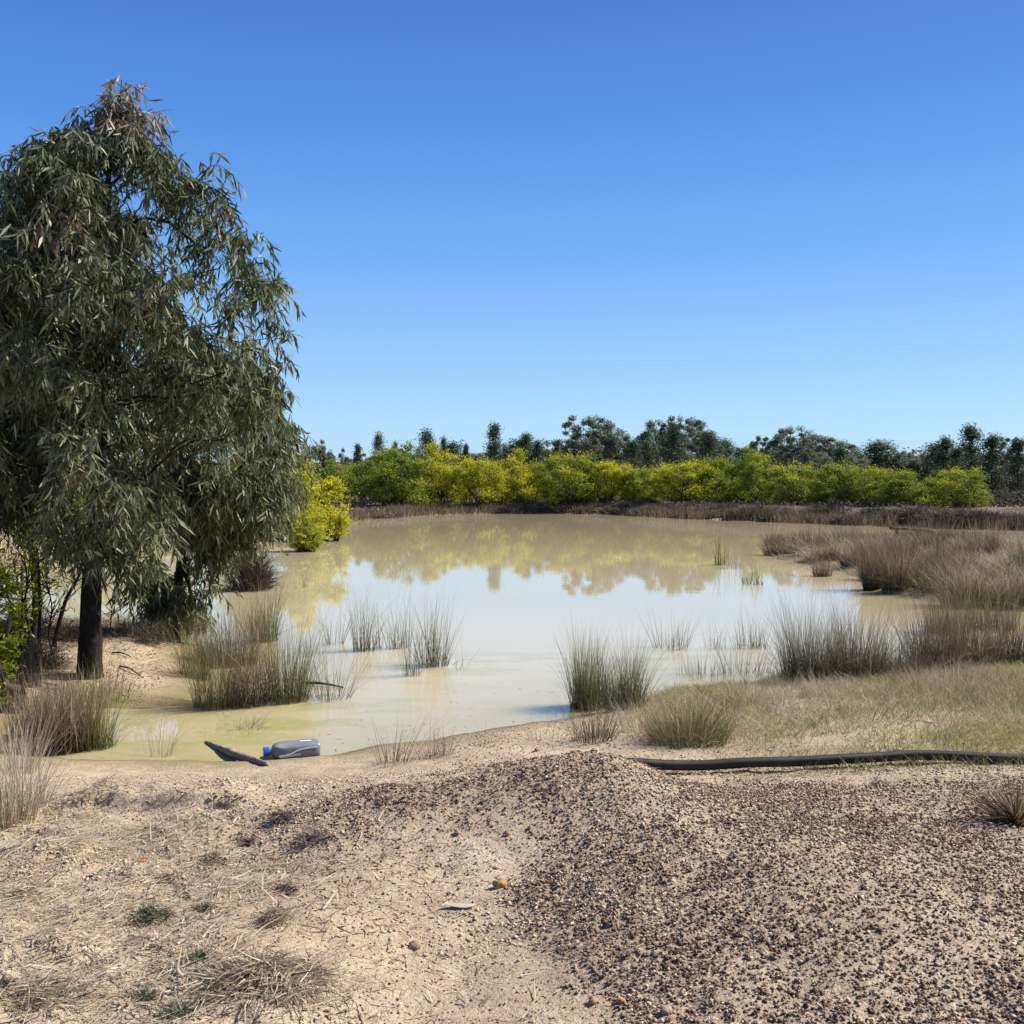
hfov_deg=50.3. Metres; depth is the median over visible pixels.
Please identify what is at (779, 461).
gum tree
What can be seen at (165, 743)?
weed stalks
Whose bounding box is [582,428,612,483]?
pine tree
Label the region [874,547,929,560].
rush clump
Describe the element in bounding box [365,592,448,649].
reed clump
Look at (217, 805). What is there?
plant mat
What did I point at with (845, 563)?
rush clump
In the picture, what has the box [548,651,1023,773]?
bank grass
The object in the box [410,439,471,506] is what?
wattle tree
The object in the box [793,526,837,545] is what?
rush clump
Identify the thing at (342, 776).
foreground grass
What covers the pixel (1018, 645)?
rush clump
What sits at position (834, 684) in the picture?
dry tussock
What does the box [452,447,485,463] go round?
gum tree
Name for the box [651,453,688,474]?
gum tree
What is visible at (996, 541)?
dry tussock
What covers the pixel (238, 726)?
weed tangle
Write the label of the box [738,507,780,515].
dry shrub
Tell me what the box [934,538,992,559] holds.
rush clump
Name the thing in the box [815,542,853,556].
reed clump
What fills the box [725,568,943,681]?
rush clump
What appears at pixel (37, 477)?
gum tree
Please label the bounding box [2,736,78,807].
dry tussock
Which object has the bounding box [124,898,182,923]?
herb patch
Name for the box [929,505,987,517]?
dry shrub
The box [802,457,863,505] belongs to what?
wattle tree
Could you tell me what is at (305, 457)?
gum tree
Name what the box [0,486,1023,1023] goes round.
ground
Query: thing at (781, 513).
dry shrub
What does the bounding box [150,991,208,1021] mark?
herb patch
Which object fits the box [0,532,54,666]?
sapling
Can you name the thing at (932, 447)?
pine tree
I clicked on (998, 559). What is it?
dry tussock
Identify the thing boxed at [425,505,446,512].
dry shrub
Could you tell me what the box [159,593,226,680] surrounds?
reed clump
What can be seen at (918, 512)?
dry shrub
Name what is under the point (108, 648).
bank grass
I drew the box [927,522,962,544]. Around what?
rush clump
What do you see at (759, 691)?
dry tussock
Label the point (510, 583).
water
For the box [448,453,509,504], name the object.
wattle tree
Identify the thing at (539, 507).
dry shrub
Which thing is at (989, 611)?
reed clump
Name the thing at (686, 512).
dry shrub
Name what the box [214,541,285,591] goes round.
dark shrub
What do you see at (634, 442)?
pine tree
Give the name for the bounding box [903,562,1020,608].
rush clump
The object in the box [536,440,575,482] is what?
gum tree
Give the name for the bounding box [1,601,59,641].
dry shrub
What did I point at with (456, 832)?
stone
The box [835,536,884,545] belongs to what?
dry tussock
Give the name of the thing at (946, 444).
pine tree
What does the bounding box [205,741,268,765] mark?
fallen log
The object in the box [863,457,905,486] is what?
gum tree
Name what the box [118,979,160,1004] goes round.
herb patch
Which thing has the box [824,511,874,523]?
dry shrub
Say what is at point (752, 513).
dry shrub
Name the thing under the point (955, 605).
reed clump
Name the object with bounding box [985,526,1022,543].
dry tussock
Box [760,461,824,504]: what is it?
wattle tree
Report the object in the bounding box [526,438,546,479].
pine tree
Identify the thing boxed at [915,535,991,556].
rush clump
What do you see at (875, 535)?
rush clump
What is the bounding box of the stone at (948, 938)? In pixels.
[944,935,951,941]
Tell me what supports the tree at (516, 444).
on the ground at (160, 694)
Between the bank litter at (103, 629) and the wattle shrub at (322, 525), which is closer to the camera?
the bank litter at (103, 629)
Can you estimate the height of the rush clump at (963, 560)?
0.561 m
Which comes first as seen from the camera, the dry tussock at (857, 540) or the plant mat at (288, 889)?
the plant mat at (288, 889)
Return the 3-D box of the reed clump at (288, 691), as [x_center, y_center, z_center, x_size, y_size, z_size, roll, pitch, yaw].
[-1.840,1.189,9.504,2.688,1.009,2.570,-1,2,-45]
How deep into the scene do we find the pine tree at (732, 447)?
111.59 m
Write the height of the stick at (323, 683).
0.040 m
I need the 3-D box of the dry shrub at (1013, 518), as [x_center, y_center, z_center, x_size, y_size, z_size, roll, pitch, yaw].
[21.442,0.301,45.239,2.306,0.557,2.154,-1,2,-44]
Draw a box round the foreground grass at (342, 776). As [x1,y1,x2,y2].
[0,768,383,929]
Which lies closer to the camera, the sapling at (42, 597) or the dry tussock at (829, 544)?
the sapling at (42, 597)
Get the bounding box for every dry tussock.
[0,683,88,774]
[0,701,127,829]
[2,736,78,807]
[516,702,584,743]
[549,685,638,743]
[584,686,675,733]
[626,703,746,748]
[713,659,808,704]
[774,534,826,543]
[785,540,848,559]
[785,668,876,697]
[790,537,851,551]
[817,531,858,549]
[831,541,881,557]
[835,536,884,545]
[881,651,1005,691]
[885,554,931,570]
[900,545,957,556]
[925,564,1023,595]
[926,555,984,580]
[927,568,1011,590]
[938,528,974,547]
[940,534,1006,548]
[947,547,1005,566]
[948,547,1021,565]
[951,557,1023,575]
[955,563,1013,583]
[963,530,1020,551]
[969,549,1023,568]
[977,533,1023,545]
[981,542,1023,556]
[983,560,1023,582]
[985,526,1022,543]
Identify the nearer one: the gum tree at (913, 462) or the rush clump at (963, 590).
the rush clump at (963, 590)
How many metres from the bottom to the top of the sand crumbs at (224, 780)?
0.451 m
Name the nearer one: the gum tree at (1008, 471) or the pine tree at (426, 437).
the pine tree at (426, 437)
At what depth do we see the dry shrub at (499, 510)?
68.94 m
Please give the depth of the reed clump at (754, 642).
12.61 m
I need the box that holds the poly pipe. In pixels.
[627,750,1023,770]
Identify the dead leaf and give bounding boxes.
[445,902,476,907]
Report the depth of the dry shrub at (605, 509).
67.00 m
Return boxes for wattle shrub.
[0,549,37,713]
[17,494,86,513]
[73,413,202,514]
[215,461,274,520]
[272,453,342,540]
[286,509,327,551]
[308,475,360,540]
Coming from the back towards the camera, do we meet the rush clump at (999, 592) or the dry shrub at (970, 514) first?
the dry shrub at (970, 514)
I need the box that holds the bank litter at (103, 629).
[1,615,163,698]
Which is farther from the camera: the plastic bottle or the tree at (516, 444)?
the tree at (516, 444)
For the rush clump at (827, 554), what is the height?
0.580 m
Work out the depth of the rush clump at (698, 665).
10.80 m
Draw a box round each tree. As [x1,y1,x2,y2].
[0,75,305,679]
[0,301,85,644]
[84,325,321,643]
[283,445,315,483]
[298,438,336,483]
[308,458,363,504]
[314,456,355,483]
[330,447,351,483]
[342,459,384,503]
[351,443,363,476]
[351,452,382,472]
[356,438,441,506]
[368,430,387,470]
[369,450,412,492]
[390,438,402,485]
[399,449,418,485]
[407,457,460,485]
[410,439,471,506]
[413,424,440,483]
[438,435,450,484]
[438,437,464,488]
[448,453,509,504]
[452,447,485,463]
[461,441,469,487]
[471,453,493,478]
[482,422,509,498]
[488,441,511,483]
[488,445,539,504]
[496,444,521,485]
[498,437,544,489]
[515,457,560,500]
[517,431,534,481]
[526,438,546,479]
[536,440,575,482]
[536,449,607,507]
[549,415,627,460]
[563,449,601,492]
[577,452,627,484]
[579,459,638,502]
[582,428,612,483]
[602,433,641,465]
[615,464,670,501]
[621,436,650,494]
[630,419,685,468]
[639,430,667,484]
[639,436,662,492]
[640,456,722,502]
[649,415,718,470]
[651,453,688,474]
[657,420,691,494]
[687,448,715,470]
[691,429,729,480]
[692,452,743,502]
[713,441,735,477]
[717,437,737,477]
[718,443,778,503]
[725,448,785,487]
[732,443,758,467]
[745,435,776,479]
[757,454,794,485]
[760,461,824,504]
[763,426,825,493]
[772,443,802,485]
[790,433,817,478]
[794,435,871,468]
[798,449,833,481]
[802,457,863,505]
[825,442,853,489]
[837,464,891,505]
[846,464,867,475]
[857,438,908,486]
[862,465,935,506]
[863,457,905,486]
[868,455,893,470]
[883,449,915,471]
[892,456,923,484]
[896,457,931,475]
[906,453,935,485]
[912,475,953,506]
[913,441,948,486]
[924,465,994,507]
[927,434,955,478]
[942,422,994,492]
[944,445,970,496]
[969,431,1010,500]
[980,456,1023,484]
[988,436,1023,497]
[997,437,1023,500]
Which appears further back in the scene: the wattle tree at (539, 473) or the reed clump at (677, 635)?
the wattle tree at (539, 473)
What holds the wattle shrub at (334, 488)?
on the ground at (160, 694)
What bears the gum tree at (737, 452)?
on the ground at (160, 694)
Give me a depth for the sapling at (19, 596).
10.90 m
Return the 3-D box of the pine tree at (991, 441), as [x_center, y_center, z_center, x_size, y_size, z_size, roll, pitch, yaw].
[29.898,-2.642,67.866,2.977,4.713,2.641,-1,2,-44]
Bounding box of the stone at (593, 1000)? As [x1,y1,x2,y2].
[588,996,597,1004]
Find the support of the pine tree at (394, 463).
on the ground at (160, 694)
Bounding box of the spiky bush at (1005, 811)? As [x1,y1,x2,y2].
[929,751,1023,827]
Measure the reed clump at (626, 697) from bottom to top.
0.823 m
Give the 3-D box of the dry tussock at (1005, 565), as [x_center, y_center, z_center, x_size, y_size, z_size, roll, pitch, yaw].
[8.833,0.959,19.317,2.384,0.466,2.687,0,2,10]
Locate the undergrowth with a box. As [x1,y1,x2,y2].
[307,484,1023,508]
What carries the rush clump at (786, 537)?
on the ground at (160, 694)
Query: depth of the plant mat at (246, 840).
4.93 m
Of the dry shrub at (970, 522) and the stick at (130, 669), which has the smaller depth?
the stick at (130, 669)
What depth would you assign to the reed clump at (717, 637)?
12.60 m
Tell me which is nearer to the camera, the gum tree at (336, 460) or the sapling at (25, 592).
the sapling at (25, 592)
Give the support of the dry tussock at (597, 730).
on the ground at (160, 694)
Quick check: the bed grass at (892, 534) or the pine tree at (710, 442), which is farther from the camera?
the pine tree at (710, 442)
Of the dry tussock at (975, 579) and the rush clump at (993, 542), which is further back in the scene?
the rush clump at (993, 542)
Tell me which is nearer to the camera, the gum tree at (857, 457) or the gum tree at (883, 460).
the gum tree at (857, 457)
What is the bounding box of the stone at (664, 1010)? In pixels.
[660,1006,670,1014]
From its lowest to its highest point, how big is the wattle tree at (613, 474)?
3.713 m
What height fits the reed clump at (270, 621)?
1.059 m
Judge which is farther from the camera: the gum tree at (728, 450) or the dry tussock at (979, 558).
the gum tree at (728, 450)
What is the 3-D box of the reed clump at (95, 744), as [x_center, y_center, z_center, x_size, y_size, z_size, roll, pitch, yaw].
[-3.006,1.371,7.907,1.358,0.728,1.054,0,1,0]
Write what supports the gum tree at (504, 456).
on the ground at (160, 694)
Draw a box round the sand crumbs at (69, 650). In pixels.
[0,631,194,706]
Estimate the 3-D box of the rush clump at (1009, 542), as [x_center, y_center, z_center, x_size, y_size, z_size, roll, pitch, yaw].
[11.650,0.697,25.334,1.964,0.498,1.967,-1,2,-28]
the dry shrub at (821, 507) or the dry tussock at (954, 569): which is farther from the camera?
the dry shrub at (821, 507)
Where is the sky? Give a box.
[0,0,1023,462]
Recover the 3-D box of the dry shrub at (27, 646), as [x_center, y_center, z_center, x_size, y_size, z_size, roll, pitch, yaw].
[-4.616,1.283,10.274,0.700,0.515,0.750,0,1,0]
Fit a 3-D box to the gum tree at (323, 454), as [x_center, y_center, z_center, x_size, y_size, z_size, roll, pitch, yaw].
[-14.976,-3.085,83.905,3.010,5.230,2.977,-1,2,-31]
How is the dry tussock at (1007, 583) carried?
on the ground at (160, 694)
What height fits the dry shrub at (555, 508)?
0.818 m
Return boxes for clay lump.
[492,878,506,888]
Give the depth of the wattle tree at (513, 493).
71.65 m
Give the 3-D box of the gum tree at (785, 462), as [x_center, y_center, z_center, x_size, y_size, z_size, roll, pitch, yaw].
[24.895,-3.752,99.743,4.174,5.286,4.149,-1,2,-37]
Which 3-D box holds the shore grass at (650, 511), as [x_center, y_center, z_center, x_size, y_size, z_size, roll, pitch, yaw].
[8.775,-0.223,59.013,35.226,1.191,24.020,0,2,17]
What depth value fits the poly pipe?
6.23 m
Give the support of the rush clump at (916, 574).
on the ground at (160, 694)
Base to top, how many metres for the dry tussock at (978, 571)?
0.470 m
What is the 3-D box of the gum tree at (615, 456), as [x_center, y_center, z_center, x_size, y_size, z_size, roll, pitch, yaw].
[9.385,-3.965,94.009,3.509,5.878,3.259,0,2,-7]
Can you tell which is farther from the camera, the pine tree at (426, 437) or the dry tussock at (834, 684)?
the pine tree at (426, 437)
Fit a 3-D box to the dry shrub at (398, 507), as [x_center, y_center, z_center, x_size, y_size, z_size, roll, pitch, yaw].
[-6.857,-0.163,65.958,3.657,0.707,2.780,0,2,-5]
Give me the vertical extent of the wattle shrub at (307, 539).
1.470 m
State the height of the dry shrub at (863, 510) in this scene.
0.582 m
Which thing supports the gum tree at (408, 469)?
on the ground at (160, 694)
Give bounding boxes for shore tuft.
[331,710,474,767]
[370,715,451,759]
[434,725,468,756]
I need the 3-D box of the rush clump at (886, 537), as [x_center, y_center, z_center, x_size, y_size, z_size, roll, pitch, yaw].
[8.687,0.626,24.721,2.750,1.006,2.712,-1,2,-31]
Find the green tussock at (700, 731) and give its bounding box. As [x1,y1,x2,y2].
[620,683,763,757]
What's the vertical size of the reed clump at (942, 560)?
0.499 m
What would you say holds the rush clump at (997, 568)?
on the ground at (160, 694)
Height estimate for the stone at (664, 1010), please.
0.023 m
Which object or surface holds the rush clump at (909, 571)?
on the ground at (160, 694)
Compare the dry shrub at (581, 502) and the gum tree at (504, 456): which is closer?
the dry shrub at (581, 502)
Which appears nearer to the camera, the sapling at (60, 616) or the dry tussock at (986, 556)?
the sapling at (60, 616)
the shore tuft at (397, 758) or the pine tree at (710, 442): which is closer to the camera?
the shore tuft at (397, 758)
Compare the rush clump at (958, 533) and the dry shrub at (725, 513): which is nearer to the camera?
the rush clump at (958, 533)
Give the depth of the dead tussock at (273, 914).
3.82 m
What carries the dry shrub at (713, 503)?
on the ground at (160, 694)
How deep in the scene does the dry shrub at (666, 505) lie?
63.75 m
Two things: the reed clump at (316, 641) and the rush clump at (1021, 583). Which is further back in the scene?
the rush clump at (1021, 583)
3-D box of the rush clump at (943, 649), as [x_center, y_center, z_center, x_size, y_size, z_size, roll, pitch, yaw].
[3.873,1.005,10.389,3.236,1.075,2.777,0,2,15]
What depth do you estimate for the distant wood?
150.51 m
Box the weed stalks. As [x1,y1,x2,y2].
[137,703,187,757]
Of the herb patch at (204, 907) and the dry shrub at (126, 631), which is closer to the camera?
the herb patch at (204, 907)
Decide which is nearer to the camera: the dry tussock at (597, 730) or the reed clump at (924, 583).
the dry tussock at (597, 730)
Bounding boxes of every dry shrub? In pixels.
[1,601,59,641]
[7,628,49,664]
[7,645,47,687]
[17,636,76,673]
[45,615,79,641]
[102,611,166,639]
[128,616,177,647]
[187,634,222,663]
[357,506,385,513]
[367,509,396,517]
[373,505,424,511]
[386,511,404,517]
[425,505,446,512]
[448,502,479,506]
[473,502,508,509]
[488,508,508,512]
[516,498,544,505]
[528,504,552,510]
[533,500,558,506]
[540,501,580,511]
[565,505,600,511]
[571,499,610,505]
[587,501,609,506]
[592,505,619,512]
[607,499,653,507]
[607,506,626,512]
[614,506,635,513]
[627,503,653,512]
[628,499,662,505]
[647,503,681,508]
[669,501,707,507]
[674,508,702,516]
[679,500,711,506]
[683,504,719,512]
[691,502,719,506]
[704,510,725,516]
[709,502,742,509]
[710,508,759,520]
[726,505,756,511]
[738,503,767,509]
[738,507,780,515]
[738,508,765,517]
[744,509,792,520]
[757,507,793,512]
[797,501,856,514]
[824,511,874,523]
[855,505,891,513]
[863,510,885,516]
[877,503,940,514]
[877,508,922,520]
[885,504,948,514]
[890,505,939,517]
[902,515,937,522]
[912,508,955,519]
[928,512,997,524]
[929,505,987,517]
[941,510,990,523]
[941,515,1004,526]
[950,507,1013,520]
[966,511,1008,523]
[997,517,1023,528]
[1002,515,1023,523]
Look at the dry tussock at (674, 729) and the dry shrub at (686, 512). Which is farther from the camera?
the dry shrub at (686, 512)
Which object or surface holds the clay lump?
on the ground at (160, 694)
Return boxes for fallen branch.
[889,527,933,536]
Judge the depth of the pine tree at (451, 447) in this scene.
108.90 m
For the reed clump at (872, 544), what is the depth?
25.77 m
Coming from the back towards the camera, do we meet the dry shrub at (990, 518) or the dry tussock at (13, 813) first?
the dry shrub at (990, 518)
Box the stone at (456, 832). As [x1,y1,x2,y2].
[453,829,459,835]
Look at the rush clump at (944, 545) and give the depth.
24.27 m
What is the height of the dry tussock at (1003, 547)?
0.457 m
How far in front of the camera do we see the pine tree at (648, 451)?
87.73 m
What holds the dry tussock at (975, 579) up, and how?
on the ground at (160, 694)
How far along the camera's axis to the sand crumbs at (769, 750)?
7.08 m
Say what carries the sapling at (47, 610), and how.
on the ground at (160, 694)
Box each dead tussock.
[0,882,52,902]
[0,956,104,1023]
[15,824,68,839]
[155,866,184,884]
[168,935,360,1021]
[192,847,234,865]
[236,898,300,926]
[867,773,889,786]
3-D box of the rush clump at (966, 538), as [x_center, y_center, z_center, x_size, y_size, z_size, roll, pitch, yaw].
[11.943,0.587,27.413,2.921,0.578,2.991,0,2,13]
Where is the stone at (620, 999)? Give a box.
[616,996,625,1003]
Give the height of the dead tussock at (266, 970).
0.190 m
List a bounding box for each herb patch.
[0,976,17,990]
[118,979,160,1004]
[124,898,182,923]
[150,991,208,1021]
[181,944,222,964]
[190,901,216,913]
[215,956,243,973]
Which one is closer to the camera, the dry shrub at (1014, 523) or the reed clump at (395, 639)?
the reed clump at (395, 639)
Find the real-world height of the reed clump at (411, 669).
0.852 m
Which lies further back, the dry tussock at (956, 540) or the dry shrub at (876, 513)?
the dry shrub at (876, 513)
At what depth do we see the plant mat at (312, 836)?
4.79 m
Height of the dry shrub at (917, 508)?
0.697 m
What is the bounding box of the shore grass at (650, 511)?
[322,496,1023,530]
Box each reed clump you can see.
[28,665,164,754]
[35,637,145,709]
[151,595,372,704]
[153,603,286,710]
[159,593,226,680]
[223,565,331,642]
[282,629,382,701]
[294,595,365,645]
[295,607,337,653]
[326,575,448,651]
[346,579,486,667]
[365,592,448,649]
[369,598,386,648]
[388,610,447,676]
[435,636,483,673]
[514,608,673,711]
[572,611,690,710]
[634,605,706,650]
[702,600,728,648]
[706,526,739,564]
[722,541,745,568]
[724,603,778,649]
[740,570,753,583]
[751,565,765,584]
[771,534,816,553]
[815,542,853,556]
[843,536,885,552]
[852,571,1020,606]
[891,575,1011,633]
[902,568,960,593]
[911,551,962,572]
[917,532,950,552]
[939,553,1023,583]
[949,568,1023,630]
[990,546,1023,567]
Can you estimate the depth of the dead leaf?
4.16 m
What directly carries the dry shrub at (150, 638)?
on the ground at (160, 694)
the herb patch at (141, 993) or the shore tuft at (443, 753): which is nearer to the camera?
the herb patch at (141, 993)
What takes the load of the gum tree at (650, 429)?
on the ground at (160, 694)
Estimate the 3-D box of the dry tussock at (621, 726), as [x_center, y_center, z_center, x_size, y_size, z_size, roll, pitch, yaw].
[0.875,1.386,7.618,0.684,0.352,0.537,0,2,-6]
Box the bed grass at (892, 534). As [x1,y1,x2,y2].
[754,528,1023,605]
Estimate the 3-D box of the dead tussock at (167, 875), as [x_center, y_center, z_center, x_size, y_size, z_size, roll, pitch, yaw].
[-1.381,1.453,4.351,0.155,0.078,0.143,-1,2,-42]
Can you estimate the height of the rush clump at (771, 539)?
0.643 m
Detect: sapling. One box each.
[0,501,80,644]
[0,528,68,644]
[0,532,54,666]
[0,554,63,635]
[17,555,77,657]
[51,563,105,646]
[101,585,134,629]
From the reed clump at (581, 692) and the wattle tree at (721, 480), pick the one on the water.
the reed clump at (581, 692)
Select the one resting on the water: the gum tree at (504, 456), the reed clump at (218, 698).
the reed clump at (218, 698)
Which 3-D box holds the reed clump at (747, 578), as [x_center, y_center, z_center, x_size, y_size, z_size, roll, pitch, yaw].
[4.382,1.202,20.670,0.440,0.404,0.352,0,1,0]
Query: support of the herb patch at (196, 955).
on the ground at (160, 694)
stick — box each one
[119,665,142,677]
[301,681,343,687]
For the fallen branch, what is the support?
on the ground at (160, 694)
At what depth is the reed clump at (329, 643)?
12.85 m
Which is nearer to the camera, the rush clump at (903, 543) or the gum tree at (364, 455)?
the rush clump at (903, 543)
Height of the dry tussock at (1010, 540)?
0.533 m
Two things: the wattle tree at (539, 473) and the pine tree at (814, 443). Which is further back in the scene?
the pine tree at (814, 443)
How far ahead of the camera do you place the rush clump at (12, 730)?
8.08 m
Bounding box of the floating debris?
[102,634,776,758]
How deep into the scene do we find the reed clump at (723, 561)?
25.41 m
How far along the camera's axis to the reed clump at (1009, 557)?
20.92 m
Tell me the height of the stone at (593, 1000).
0.025 m
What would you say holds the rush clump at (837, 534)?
on the ground at (160, 694)
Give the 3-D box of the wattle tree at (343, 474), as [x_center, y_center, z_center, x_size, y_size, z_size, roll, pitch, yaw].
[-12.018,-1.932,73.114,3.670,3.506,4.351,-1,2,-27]
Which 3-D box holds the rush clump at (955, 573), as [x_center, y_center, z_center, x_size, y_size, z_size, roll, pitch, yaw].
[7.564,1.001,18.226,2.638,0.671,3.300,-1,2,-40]
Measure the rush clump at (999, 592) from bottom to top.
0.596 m
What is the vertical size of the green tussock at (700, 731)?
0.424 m
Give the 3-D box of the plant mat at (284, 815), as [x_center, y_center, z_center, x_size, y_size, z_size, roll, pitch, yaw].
[-1.070,1.432,5.156,0.248,0.081,0.203,0,1,0]
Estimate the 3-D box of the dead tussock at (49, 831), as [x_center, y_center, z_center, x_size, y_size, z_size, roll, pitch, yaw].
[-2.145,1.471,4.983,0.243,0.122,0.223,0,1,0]
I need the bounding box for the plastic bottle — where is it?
[263,739,320,758]
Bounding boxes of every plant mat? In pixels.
[211,796,232,809]
[231,832,262,847]
[262,806,305,823]
[271,879,301,894]
[290,827,341,846]
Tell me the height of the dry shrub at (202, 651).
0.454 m
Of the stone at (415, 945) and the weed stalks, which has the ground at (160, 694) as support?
the stone at (415, 945)
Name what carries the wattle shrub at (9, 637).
on the ground at (160, 694)
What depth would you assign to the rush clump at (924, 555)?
22.10 m
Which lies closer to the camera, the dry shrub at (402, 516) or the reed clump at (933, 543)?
the reed clump at (933, 543)
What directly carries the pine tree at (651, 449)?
on the ground at (160, 694)
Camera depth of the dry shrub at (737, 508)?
57.21 m
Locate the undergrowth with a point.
(1012, 502)
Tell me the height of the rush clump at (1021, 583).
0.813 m
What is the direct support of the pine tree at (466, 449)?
on the ground at (160, 694)
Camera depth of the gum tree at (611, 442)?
90.58 m
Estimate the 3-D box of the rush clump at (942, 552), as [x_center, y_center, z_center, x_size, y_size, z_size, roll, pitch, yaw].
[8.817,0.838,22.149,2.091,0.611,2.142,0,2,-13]
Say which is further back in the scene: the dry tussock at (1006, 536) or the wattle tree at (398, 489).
the wattle tree at (398, 489)
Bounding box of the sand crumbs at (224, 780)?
[0,748,1023,1023]
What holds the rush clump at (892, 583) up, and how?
on the ground at (160, 694)
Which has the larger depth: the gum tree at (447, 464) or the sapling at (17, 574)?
the gum tree at (447, 464)
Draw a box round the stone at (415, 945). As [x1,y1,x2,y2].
[408,940,420,950]
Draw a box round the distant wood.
[119,449,1023,490]
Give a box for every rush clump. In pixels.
[0,650,80,741]
[0,657,206,755]
[157,584,328,667]
[158,596,322,709]
[668,638,744,680]
[712,636,779,677]
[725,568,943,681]
[738,531,790,555]
[744,573,938,679]
[755,579,1023,672]
[758,529,787,545]
[773,530,800,543]
[778,526,816,543]
[787,520,841,553]
[787,546,837,576]
[792,534,944,593]
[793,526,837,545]
[801,539,851,560]
[811,521,865,547]
[815,518,989,590]
[816,524,932,561]
[818,543,872,566]
[833,547,898,576]
[843,526,869,540]
[844,529,898,541]
[844,532,896,563]
[852,533,932,550]
[853,618,972,677]
[860,529,902,544]
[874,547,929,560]
[885,549,996,587]
[888,515,958,550]
[889,530,935,565]
[890,516,940,541]
[893,561,933,586]
[894,541,961,567]
[894,568,1022,667]
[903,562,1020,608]
[908,548,1001,572]
[911,556,1005,592]
[912,540,1001,565]
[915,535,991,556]
[917,532,981,557]
[918,571,1023,608]
[925,555,1022,577]
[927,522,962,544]
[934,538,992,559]
[938,524,988,545]
[946,574,1023,663]
[950,525,996,545]
[961,524,1020,541]
[966,520,1011,556]
[968,535,1023,567]
[994,534,1023,551]
[996,555,1023,605]
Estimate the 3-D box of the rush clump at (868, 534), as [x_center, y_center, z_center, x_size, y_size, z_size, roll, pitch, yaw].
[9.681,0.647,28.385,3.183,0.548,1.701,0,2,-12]
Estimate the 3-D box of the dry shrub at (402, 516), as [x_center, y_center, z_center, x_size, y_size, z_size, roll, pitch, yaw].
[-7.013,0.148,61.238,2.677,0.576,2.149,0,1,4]
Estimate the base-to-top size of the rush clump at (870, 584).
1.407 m
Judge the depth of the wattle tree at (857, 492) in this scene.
58.00 m
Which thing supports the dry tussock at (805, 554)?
on the ground at (160, 694)
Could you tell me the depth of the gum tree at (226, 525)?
12.56 m
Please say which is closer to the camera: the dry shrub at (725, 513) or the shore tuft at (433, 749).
the shore tuft at (433, 749)
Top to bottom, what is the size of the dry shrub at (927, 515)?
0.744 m
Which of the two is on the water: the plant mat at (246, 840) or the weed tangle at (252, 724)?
the weed tangle at (252, 724)
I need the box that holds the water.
[0,513,1023,760]
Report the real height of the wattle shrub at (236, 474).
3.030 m
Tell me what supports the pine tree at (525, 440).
on the ground at (160, 694)
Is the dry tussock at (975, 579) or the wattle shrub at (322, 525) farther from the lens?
the wattle shrub at (322, 525)
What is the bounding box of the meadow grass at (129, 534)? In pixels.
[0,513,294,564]
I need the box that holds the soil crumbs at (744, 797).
[0,749,1023,1023]
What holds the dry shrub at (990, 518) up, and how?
on the ground at (160, 694)
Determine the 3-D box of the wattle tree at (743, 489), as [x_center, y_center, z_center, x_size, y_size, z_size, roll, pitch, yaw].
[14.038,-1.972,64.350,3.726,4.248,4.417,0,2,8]
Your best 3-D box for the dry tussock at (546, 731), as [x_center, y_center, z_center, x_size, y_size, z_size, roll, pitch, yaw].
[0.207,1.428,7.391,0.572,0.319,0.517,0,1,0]
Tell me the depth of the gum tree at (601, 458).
98.29 m
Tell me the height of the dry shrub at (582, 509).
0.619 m
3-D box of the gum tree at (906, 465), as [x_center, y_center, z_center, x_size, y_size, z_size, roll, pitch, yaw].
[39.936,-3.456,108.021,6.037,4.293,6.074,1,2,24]
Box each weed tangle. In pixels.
[202,715,271,734]
[236,714,270,729]
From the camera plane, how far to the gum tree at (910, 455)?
109.25 m
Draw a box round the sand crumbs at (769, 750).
[431,683,1023,779]
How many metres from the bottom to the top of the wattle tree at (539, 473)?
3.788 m
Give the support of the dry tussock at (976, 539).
on the ground at (160, 694)
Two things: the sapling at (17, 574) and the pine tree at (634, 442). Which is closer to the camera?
the sapling at (17, 574)
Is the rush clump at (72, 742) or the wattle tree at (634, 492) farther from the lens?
the wattle tree at (634, 492)
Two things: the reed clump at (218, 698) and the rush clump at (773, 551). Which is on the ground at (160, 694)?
the rush clump at (773, 551)
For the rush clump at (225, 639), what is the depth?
11.44 m
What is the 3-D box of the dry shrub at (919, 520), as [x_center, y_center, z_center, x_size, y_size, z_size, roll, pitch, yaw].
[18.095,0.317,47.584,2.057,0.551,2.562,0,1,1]
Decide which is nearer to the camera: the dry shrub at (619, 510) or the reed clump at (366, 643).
the reed clump at (366, 643)
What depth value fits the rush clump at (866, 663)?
9.91 m
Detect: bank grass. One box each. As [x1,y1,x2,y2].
[17,615,207,701]
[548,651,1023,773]
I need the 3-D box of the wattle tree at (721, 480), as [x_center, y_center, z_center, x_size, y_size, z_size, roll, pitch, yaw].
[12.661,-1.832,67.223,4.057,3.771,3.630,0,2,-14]
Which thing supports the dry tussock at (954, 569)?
on the ground at (160, 694)

